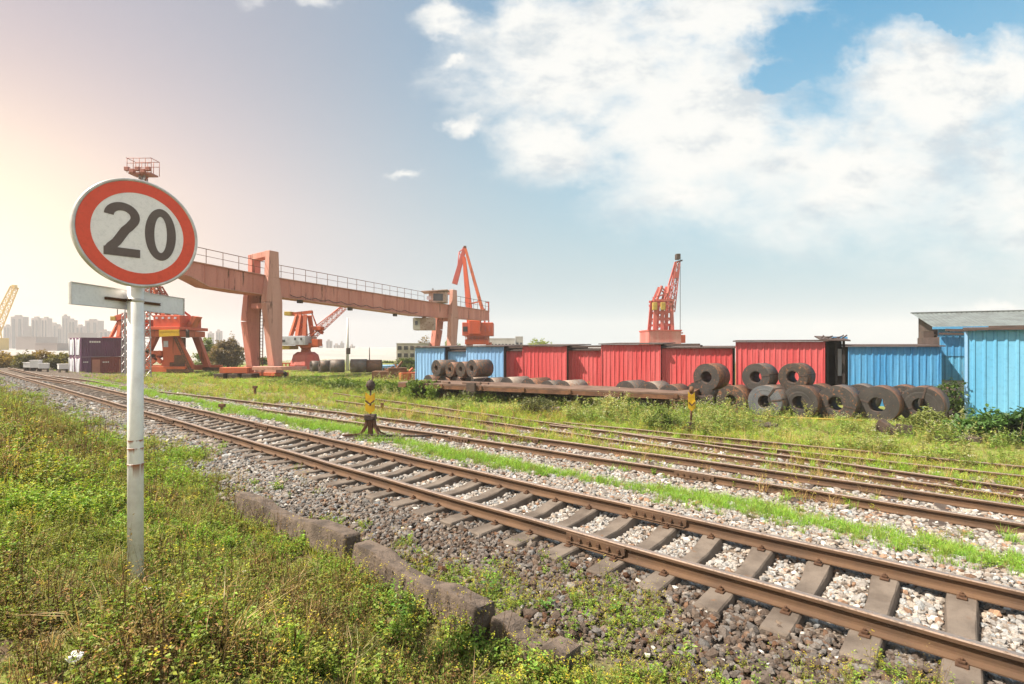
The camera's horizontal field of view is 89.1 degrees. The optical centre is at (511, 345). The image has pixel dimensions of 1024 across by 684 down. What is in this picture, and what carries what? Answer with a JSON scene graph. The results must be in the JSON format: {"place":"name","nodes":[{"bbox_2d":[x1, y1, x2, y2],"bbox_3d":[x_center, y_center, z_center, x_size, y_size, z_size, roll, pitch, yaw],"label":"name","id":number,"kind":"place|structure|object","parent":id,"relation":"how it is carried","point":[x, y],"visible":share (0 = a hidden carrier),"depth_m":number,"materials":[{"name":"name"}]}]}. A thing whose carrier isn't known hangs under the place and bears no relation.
{"place":"outdoors","nodes":[
{"label":"outdoors","id":0,"kind":"place"},
{"bbox_2d":[0,347,1023,683],"bbox_3d":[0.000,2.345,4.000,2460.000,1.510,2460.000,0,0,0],"label":"ground","id":1,"kind":"structure","parent":0,"point":[378,353],"depth_m":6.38,"materials":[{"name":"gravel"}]},
{"bbox_2d":[0,285,18,350],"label":"yellow crane","id":2,"kind":"object","parent":1,"relation":"on","point":[4,343],"visible":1,"depth_m":330.14,"materials":[{"name":"paint"}]},
{"bbox_2d":[11,315,28,348],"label":"tower block","id":3,"kind":"structure","parent":1,"relation":"on","point":[19,325],"depth_m":599.94,"materials":[{"name":"concrete"}]},
{"bbox_2d":[9,349,42,368],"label":"tree","id":4,"kind":"object","parent":1,"relation":"on","point":[21,358],"visible":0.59,"depth_m":61.05,"materials":[{"name":"green plant"}]},
{"bbox_2d":[16,337,57,349],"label":"factory hall","id":5,"kind":"structure","parent":1,"relation":"on","point":[24,343],"depth_m":420.00,"materials":[{"name":"concrete"}]},
{"bbox_2d":[41,317,51,336],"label":"tower block","id":6,"kind":"structure","parent":1,"relation":"on","point":[46,326],"depth_m":610.23,"materials":[{"name":"concrete"}]},
{"bbox_2d":[35,343,68,350],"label":"factory hall","id":7,"kind":"structure","parent":1,"relation":"on","point":[54,346],"depth_m":330.00,"materials":[{"name":"concrete"}]},
{"bbox_2d":[42,351,68,369],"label":"tree","id":8,"kind":"object","parent":1,"relation":"on","point":[55,360],"visible":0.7,"depth_m":60.46,"materials":[{"name":"green plant"}]},
{"bbox_2d":[69,357,90,372],"bbox_3d":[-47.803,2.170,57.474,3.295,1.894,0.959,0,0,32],"label":"shipping container","id":9,"kind":"object","parent":1,"relation":"on","point":[79,364],"visible":0.7,"depth_m":56.80,"materials":[{"name":"metal"}]},
{"bbox_2d":[85,319,103,337],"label":"tower block","id":10,"kind":"structure","parent":1,"relation":"on","point":[94,325],"depth_m":640.03,"materials":[{"name":"concrete"}]},
{"bbox_2d":[91,357,126,372],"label":"shipping container","id":11,"kind":"object","parent":1,"relation":"on","point":[105,364],"visible":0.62,"depth_m":58.42,"materials":[{"name":"brown metal"}]},
{"bbox_2d":[69,338,126,356],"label":"shipping container","id":12,"kind":"object","parent":11,"relation":"on","point":[94,347],"visible":0.85,"depth_m":57.58,"materials":[{"name":"purple metal"}]},
{"bbox_2d":[102,309,126,337],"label":"derrick crane","id":13,"kind":"object","parent":1,"relation":"on","point":[117,326],"visible":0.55,"depth_m":65.86,"materials":[{"name":"metal"}]},
{"bbox_2d":[121,310,126,375],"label":"lattice pole","id":14,"kind":"object","parent":1,"relation":"on","point":[124,367],"visible":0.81,"depth_m":51.79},
{"bbox_2d":[68,178,197,581],"bbox_3d":[-2.750,0.400,4.021,0.470,3.251,1.217,0,0,4],"label":"speed limit sign","id":15,"kind":"object","parent":1,"relation":"on","point":[136,237],"visible":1,"depth_m":3.88,"materials":[{"name":"metal"}]},
{"bbox_2d":[124,157,159,377],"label":"floodlight mast","id":16,"kind":"object","parent":1,"relation":"on","point":[142,174],"visible":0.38,"depth_m":48.28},
{"bbox_2d":[114,407,172,412],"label":"sleeper","id":17,"kind":"object","parent":1,"relation":"on","point":[170,408],"visible":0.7,"depth_m":20.94,"materials":[{"name":"concrete"}]},
{"bbox_2d":[8,367,1023,610],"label":"rail","id":18,"kind":"object","parent":17,"relation":"on","point":[991,593],"visible":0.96,"depth_m":6.98,"materials":[{"name":"metal"}]},
{"bbox_2d":[126,286,222,372],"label":"portal crane","id":19,"kind":"object","parent":1,"relation":"on","point":[171,330],"visible":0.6,"depth_m":58.67,"materials":[{"name":"metal"}]},
{"bbox_2d":[207,331,245,366],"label":"tree","id":20,"kind":"object","parent":1,"relation":"on","point":[230,357],"visible":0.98,"depth_m":73.31,"materials":[{"name":"green plant"}]},
{"bbox_2d":[49,359,482,406],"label":"grass","id":21,"kind":"structure","parent":1,"relation":"on","point":[254,381],"depth_m":44.88,"materials":[{"name":"green plant"}]},
{"bbox_2d":[232,438,315,453],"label":"sleeper","id":22,"kind":"object","parent":1,"relation":"on","point":[306,443],"visible":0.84,"depth_m":13.41,"materials":[{"name":"concrete"}]},
{"bbox_2d":[242,442,329,457],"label":"sleeper","id":23,"kind":"object","parent":1,"relation":"on","point":[317,446],"visible":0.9,"depth_m":13.05,"materials":[{"name":"concrete"}]},
{"bbox_2d":[232,492,359,561],"bbox_3d":[-3.062,2.413,7.161,2.977,0.323,0.281,-1,-6,39],"label":"old sleeper","id":24,"kind":"object","parent":1,"relation":"on","point":[312,528],"visible":0.84,"depth_m":6.80,"materials":[{"name":"concrete"}]},
{"bbox_2d":[255,445,340,462],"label":"sleeper","id":25,"kind":"object","parent":1,"relation":"on","point":[332,448],"visible":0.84,"depth_m":12.58,"materials":[{"name":"concrete"}]},
{"bbox_2d":[266,448,358,465],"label":"sleeper","id":26,"kind":"object","parent":1,"relation":"on","point":[346,452],"visible":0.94,"depth_m":12.15,"materials":[{"name":"concrete"}]},
{"bbox_2d":[282,307,346,369],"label":"slewing crane","id":27,"kind":"object","parent":1,"relation":"on","point":[304,342],"visible":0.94,"depth_m":62.50,"materials":[{"name":"orange metal"}]},
{"bbox_2d":[280,451,370,470],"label":"sleeper","id":28,"kind":"object","parent":1,"relation":"on","point":[361,456],"visible":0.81,"depth_m":11.80,"materials":[{"name":"concrete"}]},
{"bbox_2d":[178,247,489,378],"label":"gantry crane","id":29,"kind":"object","parent":1,"relation":"on","point":[268,291],"visible":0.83,"depth_m":50.46,"materials":[{"name":"paint"}]},
{"bbox_2d":[0,370,668,683],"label":"bank weeds","id":30,"kind":"object","parent":1,"relation":"on","point":[202,606],"visible":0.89,"depth_m":3.87,"materials":[{"name":"green plant"}]},
{"bbox_2d":[312,375,366,389],"bbox_3d":[-11.910,2.669,36.909,4.341,1.235,2.394,0,0,0],"label":"bush","id":31,"kind":"object","parent":1,"relation":"on","point":[342,382],"visible":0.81,"depth_m":36.42,"materials":[{"name":"green plant"}]},
{"bbox_2d":[294,455,389,476],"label":"sleeper","id":32,"kind":"object","parent":1,"relation":"on","point":[375,460],"visible":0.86,"depth_m":11.38,"materials":[{"name":"concrete"}]},
{"bbox_2d":[310,458,403,482],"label":"sleeper","id":33,"kind":"object","parent":1,"relation":"on","point":[389,465],"visible":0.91,"depth_m":10.91,"materials":[{"name":"concrete"}]},
{"bbox_2d":[350,359,366,372],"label":"steel coil","id":34,"kind":"object","parent":1,"relation":"on","point":[357,365],"visible":0.8,"depth_m":56.49,"materials":[{"name":"metal"}]},
{"bbox_2d":[326,463,423,487],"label":"sleeper","id":35,"kind":"object","parent":1,"relation":"on","point":[410,468],"visible":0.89,"depth_m":10.49,"materials":[{"name":"concrete"}]},
{"bbox_2d":[353,377,405,394],"bbox_3d":[-8.098,2.615,32.708,3.767,1.325,2.024,0,0,0],"label":"bush","id":36,"kind":"object","parent":1,"relation":"on","point":[383,385],"visible":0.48,"depth_m":32.44,"materials":[{"name":"green plant"}]},
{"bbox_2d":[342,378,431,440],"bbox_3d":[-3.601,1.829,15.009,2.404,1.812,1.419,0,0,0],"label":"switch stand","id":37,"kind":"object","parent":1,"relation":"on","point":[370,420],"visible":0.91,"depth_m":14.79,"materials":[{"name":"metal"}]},
{"bbox_2d":[345,467,443,492],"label":"sleeper","id":38,"kind":"object","parent":1,"relation":"on","point":[424,475],"visible":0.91,"depth_m":10.10,"materials":[{"name":"concrete"}]},
{"bbox_2d":[157,475,648,683],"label":"sleeper weeds","id":39,"kind":"object","parent":1,"relation":"on","point":[541,671],"visible":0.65,"depth_m":4.46,"materials":[{"name":"green plant"}]},
{"bbox_2d":[396,343,430,362],"bbox_3d":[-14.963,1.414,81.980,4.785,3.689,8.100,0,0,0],"label":"apartment block","id":40,"kind":"structure","parent":1,"relation":"on","point":[404,350],"depth_m":78.00,"materials":[{"name":"beige concrete"}]},
{"bbox_2d":[365,472,462,499],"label":"sleeper","id":41,"kind":"object","parent":1,"relation":"on","point":[450,479],"visible":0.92,"depth_m":9.65,"materials":[{"name":"concrete"}]},
{"bbox_2d":[399,379,441,398],"bbox_3d":[-5.027,2.578,29.808,2.761,1.414,2.723,0,0,0],"label":"bush","id":42,"kind":"object","parent":1,"relation":"on","point":[415,389],"visible":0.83,"depth_m":29.64,"materials":[{"name":"green plant"}]},
{"bbox_2d":[351,540,494,641],"bbox_3d":[-0.994,2.431,5.321,2.143,0.327,0.276,1,-3,44],"label":"old sleeper","id":43,"kind":"object","parent":1,"relation":"on","point":[378,553],"visible":0.78,"depth_m":5.06,"materials":[{"name":"concrete"}]},
{"bbox_2d":[389,478,488,507],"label":"sleeper","id":44,"kind":"object","parent":1,"relation":"on","point":[471,486],"visible":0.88,"depth_m":9.27,"materials":[{"name":"concrete"}]},
{"bbox_2d":[415,346,465,379],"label":"storage shed","id":45,"kind":"structure","parent":1,"relation":"on","point":[425,358],"depth_m":37.57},
{"bbox_2d":[438,375,452,380],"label":"steel coil","id":46,"kind":"object","parent":1,"relation":"on","point":[445,377],"visible":0.06,"depth_m":33.32,"materials":[{"name":"metal"}]},
{"bbox_2d":[431,360,455,375],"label":"steel coil","id":47,"kind":"object","parent":46,"relation":"on","point":[437,367],"visible":0.55,"depth_m":33.46,"materials":[{"name":"metal"}]},
{"bbox_2d":[412,484,511,515],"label":"sleeper","id":48,"kind":"object","parent":1,"relation":"on","point":[499,490],"visible":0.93,"depth_m":8.85,"materials":[{"name":"concrete"}]},
{"bbox_2d":[452,246,493,345],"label":"luffing crane","id":49,"kind":"object","parent":1,"relation":"on","point":[475,332],"visible":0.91,"depth_m":94.66,"materials":[{"name":"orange metal"}]},
{"bbox_2d":[465,376,488,395],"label":"steel coil","id":50,"kind":"object","parent":1,"relation":"on","point":[478,379],"visible":0.25,"depth_m":31.97,"materials":[{"name":"metal"}]},
{"bbox_2d":[466,359,493,376],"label":"steel coil","id":51,"kind":"object","parent":50,"relation":"on","point":[480,368],"visible":1,"depth_m":31.30,"materials":[{"name":"metal"}]},
{"bbox_2d":[440,489,539,527],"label":"sleeper","id":52,"kind":"object","parent":1,"relation":"on","point":[525,498],"visible":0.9,"depth_m":8.40,"materials":[{"name":"concrete"}]},
{"bbox_2d":[463,345,523,377],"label":"storage shed","id":53,"kind":"structure","parent":1,"relation":"on","point":[495,355],"depth_m":35.23,"materials":[{"name":"metal"}]},
{"bbox_2d":[10,385,1005,683],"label":"ballast weeds","id":54,"kind":"object","parent":1,"relation":"on","point":[596,599],"visible":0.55,"depth_m":4.97,"materials":[{"name":"green plant"}]},
{"bbox_2d":[0,375,1023,683],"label":"gravel","id":55,"kind":"structure","parent":1,"relation":"on","point":[702,625],"depth_m":6.70,"materials":[{"name":"gravel"}]},
{"bbox_2d":[3,371,1023,533],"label":"rail","id":56,"kind":"object","parent":55,"relation":"on","point":[982,522],"visible":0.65,"depth_m":10.28,"materials":[{"name":"metal"}]},
{"bbox_2d":[505,350,523,376],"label":"storage shed","id":57,"kind":"structure","parent":1,"relation":"on","point":[514,363],"depth_m":35.10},
{"bbox_2d":[500,376,528,397],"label":"steel coil","id":58,"kind":"object","parent":1,"relation":"on","point":[518,379],"visible":0.23,"depth_m":30.41,"materials":[{"name":"metal"}]},
{"bbox_2d":[469,497,570,537],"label":"sleeper","id":59,"kind":"object","parent":1,"relation":"on","point":[549,507],"visible":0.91,"depth_m":8.03,"materials":[{"name":"concrete"}]},
{"bbox_2d":[489,610,580,672],"bbox_3d":[0.178,2.542,4.365,0.800,0.326,0.281,2,-2,41],"label":"old sleeper","id":60,"kind":"object","parent":1,"relation":"on","point":[517,622],"visible":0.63,"depth_m":4.35,"materials":[{"name":"concrete"}]},
{"bbox_2d":[517,397,557,415],"bbox_3d":[1.093,2.691,22.601,1.798,1.161,1.256,0,0,0],"label":"shrub","id":61,"kind":"object","parent":1,"relation":"on","point":[525,403],"visible":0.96,"depth_m":22.47,"materials":[{"name":"green plant"}]},
{"bbox_2d":[79,378,1023,577],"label":"grass","id":62,"kind":"structure","parent":1,"relation":"on","point":[782,511],"depth_m":8.89,"materials":[{"name":"green plant"}]},
{"bbox_2d":[84,372,1023,511],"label":"track grass","id":63,"kind":"structure","parent":1,"relation":"on","point":[387,413],"depth_m":18.99,"materials":[{"name":"green plant"}]},
{"bbox_2d":[503,504,605,548],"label":"sleeper","id":64,"kind":"object","parent":1,"relation":"on","point":[583,515],"visible":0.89,"depth_m":7.61,"materials":[{"name":"concrete"}]},
{"bbox_2d":[398,380,712,410],"bbox_3d":[1.522,2.535,27.894,17.341,1.070,2.750,0,0,27],"label":"flat wagon","id":65,"kind":"object","parent":1,"relation":"on","point":[659,396],"visible":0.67,"depth_m":26.43,"materials":[{"name":"metal"}]},
{"bbox_2d":[520,344,590,380],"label":"storage shed","id":66,"kind":"structure","parent":1,"relation":"on","point":[551,361],"depth_m":33.54,"materials":[{"name":"metal"}]},
{"bbox_2d":[556,379,587,402],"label":"steel coil","id":67,"kind":"object","parent":1,"relation":"on","point":[572,382],"visible":0.34,"depth_m":28.07,"materials":[{"name":"metal"}]},
{"bbox_2d":[569,348,600,385],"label":"storage shed","id":68,"kind":"structure","parent":1,"relation":"on","point":[584,364],"depth_m":32.97,"materials":[{"name":"metal"}]},
{"bbox_2d":[541,513,640,561],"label":"sleeper","id":69,"kind":"object","parent":1,"relation":"on","point":[619,525],"visible":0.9,"depth_m":7.19,"materials":[{"name":"concrete"}]},
{"bbox_2d":[586,523,681,578],"bbox_3d":[1.750,2.611,6.795,0.306,0.274,2.500,0,0,41],"label":"sleeper","id":70,"kind":"object","parent":1,"relation":"on","point":[659,537],"visible":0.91,"depth_m":6.78,"materials":[{"name":"concrete"}]},
{"bbox_2d":[600,342,674,385],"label":"storage shed","id":71,"kind":"structure","parent":1,"relation":"on","point":[619,363],"depth_m":31.23,"materials":[{"name":"metal"}]},
{"bbox_2d":[263,371,1023,467],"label":"tall weeds","id":72,"kind":"object","parent":1,"relation":"on","point":[727,420],"visible":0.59,"depth_m":19.18,"materials":[{"name":"green plant"}]},
{"bbox_2d":[637,403,684,430],"bbox_3d":[5.452,2.677,18.785,1.436,1.207,1.385,0,0,-40],"label":"shrub","id":73,"kind":"object","parent":1,"relation":"on","point":[665,416],"visible":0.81,"depth_m":18.73,"materials":[{"name":"green plant"}]},
{"bbox_2d":[639,254,684,344],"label":"tower crane","id":74,"kind":"object","parent":1,"relation":"on","point":[658,306],"visible":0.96,"depth_m":82.59,"materials":[{"name":"metal"}]},
{"bbox_2d":[336,400,1023,504],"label":"rail","id":75,"kind":"object","parent":1,"relation":"on","point":[882,479],"visible":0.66,"depth_m":12.95,"materials":[{"name":"metal"}]},
{"bbox_2d":[636,533,726,597],"bbox_3d":[2.218,2.602,6.381,0.308,0.274,2.500,0,0,41],"label":"sleeper","id":76,"kind":"object","parent":1,"relation":"on","point":[705,549],"visible":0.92,"depth_m":6.34,"materials":[{"name":"concrete"}]},
{"bbox_2d":[683,386,698,431],"bbox_3d":[6.430,2.291,18.678,0.500,1.697,0.350,0,0,0],"label":"switch stand","id":77,"kind":"object","parent":1,"relation":"on","point":[691,400],"visible":0.71,"depth_m":18.62,"materials":[{"name":"metal"}]},
{"bbox_2d":[661,346,735,385],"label":"storage shed","id":78,"kind":"structure","parent":1,"relation":"on","point":[680,364],"depth_m":30.11,"materials":[{"name":"metal"}]},
{"bbox_2d":[716,385,751,412],"bbox_3d":[10.253,2.445,23.792,1.210,1.310,1.310,0,0,-43],"label":"steel coil","id":79,"kind":"object","parent":1,"relation":"on","point":[740,391],"visible":0.66,"depth_m":23.40,"materials":[{"name":"metal"}]},
{"bbox_2d":[693,363,729,390],"bbox_3d":[9.524,1.464,24.792,1.210,1.270,1.270,0,0,-43],"label":"steel coil","id":80,"kind":"object","parent":79,"relation":"on","point":[711,376],"visible":1,"depth_m":24.46,"materials":[{"name":"metal"}]},
{"bbox_2d":[693,544,777,618],"bbox_3d":[2.686,2.603,5.984,0.303,0.274,2.500,0,0,41],"label":"sleeper","id":81,"kind":"object","parent":1,"relation":"on","point":[755,564],"visible":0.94,"depth_m":5.88,"materials":[{"name":"concrete"}]},
{"bbox_2d":[748,384,787,415],"bbox_3d":[11.231,2.395,22.675,1.160,1.410,1.410,0,0,-43],"label":"steel coil","id":82,"kind":"object","parent":1,"relation":"on","point":[758,396],"visible":0.79,"depth_m":22.33,"materials":[{"name":"metal"}]},
{"bbox_2d":[742,363,777,389],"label":"steel coil","id":83,"kind":"object","parent":82,"relation":"on","point":[751,379],"visible":0.88,"depth_m":23.29,"materials":[{"name":"metal"}]},
{"bbox_2d":[733,340,827,384],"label":"storage shed","id":84,"kind":"structure","parent":1,"relation":"on","point":[778,355],"depth_m":27.56,"materials":[{"name":"metal"}]},
{"bbox_2d":[563,422,1023,471],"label":"rail","id":85,"kind":"object","parent":1,"relation":"on","point":[761,443],"visible":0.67,"depth_m":15.42,"materials":[{"name":"metal"}]},
{"bbox_2d":[759,558,835,642],"bbox_3d":[3.152,2.611,5.575,0.307,0.274,2.500,0,0,41],"label":"sleeper","id":86,"kind":"object","parent":1,"relation":"on","point":[816,577],"visible":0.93,"depth_m":5.10,"materials":[{"name":"concrete"}]},
{"bbox_2d":[785,384,821,417],"bbox_3d":[12.489,2.385,22.275,1.111,1.427,1.427,0,0,-43],"label":"steel coil","id":87,"kind":"object","parent":1,"relation":"on","point":[809,393],"visible":0.84,"depth_m":21.86,"materials":[{"name":"metal"}]},
{"bbox_2d":[778,363,815,388],"bbox_3d":[12.629,1.353,23.058,1.110,1.200,1.201,0,0,-43],"label":"steel coil","id":88,"kind":"object","parent":87,"relation":"on","point":[806,373],"visible":0.85,"depth_m":22.78,"materials":[{"name":"metal"}]},
{"bbox_2d":[814,335,850,404],"bbox_3d":[17.457,1.236,28.345,1.387,3.668,3.750,0,0,25],"label":"open bay","id":89,"kind":"object","parent":1,"relation":"on","point":[834,362],"visible":0.83,"depth_m":27.18,"materials":[{"name":"black metal"}]},
{"bbox_2d":[819,384,860,418],"bbox_3d":[13.734,2.370,21.792,1.210,1.459,1.459,0,0,-43],"label":"steel coil","id":90,"kind":"object","parent":1,"relation":"on","point":[847,395],"visible":0.89,"depth_m":21.37,"materials":[{"name":"metal"}]},
{"bbox_2d":[839,573,901,667],"bbox_3d":[3.628,2.600,5.166,0.306,0.274,2.500,0,0,41],"label":"sleeper","id":91,"kind":"object","parent":1,"relation":"on","point":[883,596],"visible":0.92,"depth_m":5.05,"materials":[{"name":"concrete"}]},
{"bbox_2d":[858,385,904,420],"bbox_3d":[15.091,2.364,21.292,1.210,1.487,1.478,0,0,-43],"label":"steel coil","id":92,"kind":"object","parent":1,"relation":"on","point":[891,397],"visible":0.94,"depth_m":20.89,"materials":[{"name":"metal"}]},
{"bbox_2d":[873,418,898,434],"bbox_3d":[12.777,2.839,17.765,0.260,0.440,0.620,-4,33,-29],"label":"block","id":93,"kind":"object","parent":1,"relation":"on","point":[881,424],"depth_m":17.71,"materials":[{"name":"stone"}]},
{"bbox_2d":[841,344,945,407],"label":"storage shed","id":94,"kind":"structure","parent":1,"relation":"on","point":[892,365],"depth_m":25.79,"materials":[{"name":"metal"}]},
{"bbox_2d":[897,406,947,430],"bbox_3d":[14.553,2.663,18.348,1.354,1.113,1.436,0,0,-24],"label":"shrub","id":95,"kind":"object","parent":1,"relation":"on","point":[921,417],"visible":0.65,"depth_m":18.11,"materials":[{"name":"green plant"}]},
{"bbox_2d":[901,385,949,419],"bbox_3d":[16.677,2.360,21.060,1.410,1.478,1.478,0,0,-43],"label":"steel coil","id":96,"kind":"object","parent":1,"relation":"on","point":[937,399],"visible":0.73,"depth_m":20.68,"materials":[{"name":"metal"}]},
{"bbox_2d":[917,329,975,396],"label":"storage shed","id":97,"kind":"structure","parent":1,"relation":"on","point":[953,358],"depth_m":25.64,"materials":[{"name":"metal"}]},
{"bbox_2d":[928,377,969,418],"bbox_3d":[18.348,2.276,21.907,1.190,1.968,1.428,0,0,-42],"label":"shrub","id":98,"kind":"object","parent":1,"relation":"on","point":[954,406],"visible":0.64,"depth_m":21.67,"materials":[{"name":"green plant"}]},
{"bbox_2d":[940,591,984,683],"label":"sleeper","id":99,"kind":"object","parent":1,"relation":"on","point":[962,614],"visible":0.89,"depth_m":4.78,"materials":[{"name":"concrete"}]},
{"bbox_2d":[0,371,1023,681],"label":"rail","id":100,"kind":"object","parent":99,"relation":"on","point":[954,647],"visible":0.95,"depth_m":5.53,"materials":[{"name":"metal"}]},
{"bbox_2d":[911,310,1023,337],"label":"warehouse","id":101,"kind":"structure","parent":1,"relation":"on","point":[932,324],"depth_m":31.82,"materials":[{"name":"metal"}]},
{"bbox_2d":[942,403,1023,443],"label":"shrub","id":102,"kind":"object","parent":1,"relation":"on","point":[1011,422],"visible":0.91,"depth_m":16.40,"materials":[{"name":"green plant"}]},
{"bbox_2d":[963,325,1023,419],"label":"storage shed","id":103,"kind":"structure","parent":1,"relation":"on","point":[993,368],"depth_m":21.01,"materials":[{"name":"metal"}]},
{"bbox_2d":[0,0,1023,346],"label":"sky","id":104,"kind":"structure","parent":0,"point":[851,168],"materials":[{"name":"blue"}]},
{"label":"timber sleeper","id":105,"kind":"object","parent":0,"visible":0},
{"bbox_2d":[46,375,1023,516],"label":"rail","id":106,"kind":"object","parent":105,"relation":"on","point":[977,504],"visible":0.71,"depth_m":11.38,"materials":[{"name":"metal"}]},
{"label":"timber sleeper","id":107,"kind":"object","parent":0,"visible":0},
{"bbox_2d":[334,393,1023,494],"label":"rail","id":108,"kind":"object","parent":107,"relation":"on","point":[1007,489],"visible":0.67,"depth_m":13.44,"materials":[{"name":"metal"}]},
{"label":"timber sleeper","id":109,"kind":"object","parent":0,"visible":0},
{"bbox_2d":[549,424,1023,481],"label":"rail","id":110,"kind":"object","parent":109,"relation":"on","point":[594,431],"visible":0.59,"depth_m":14.21,"materials":[{"name":"metal"}]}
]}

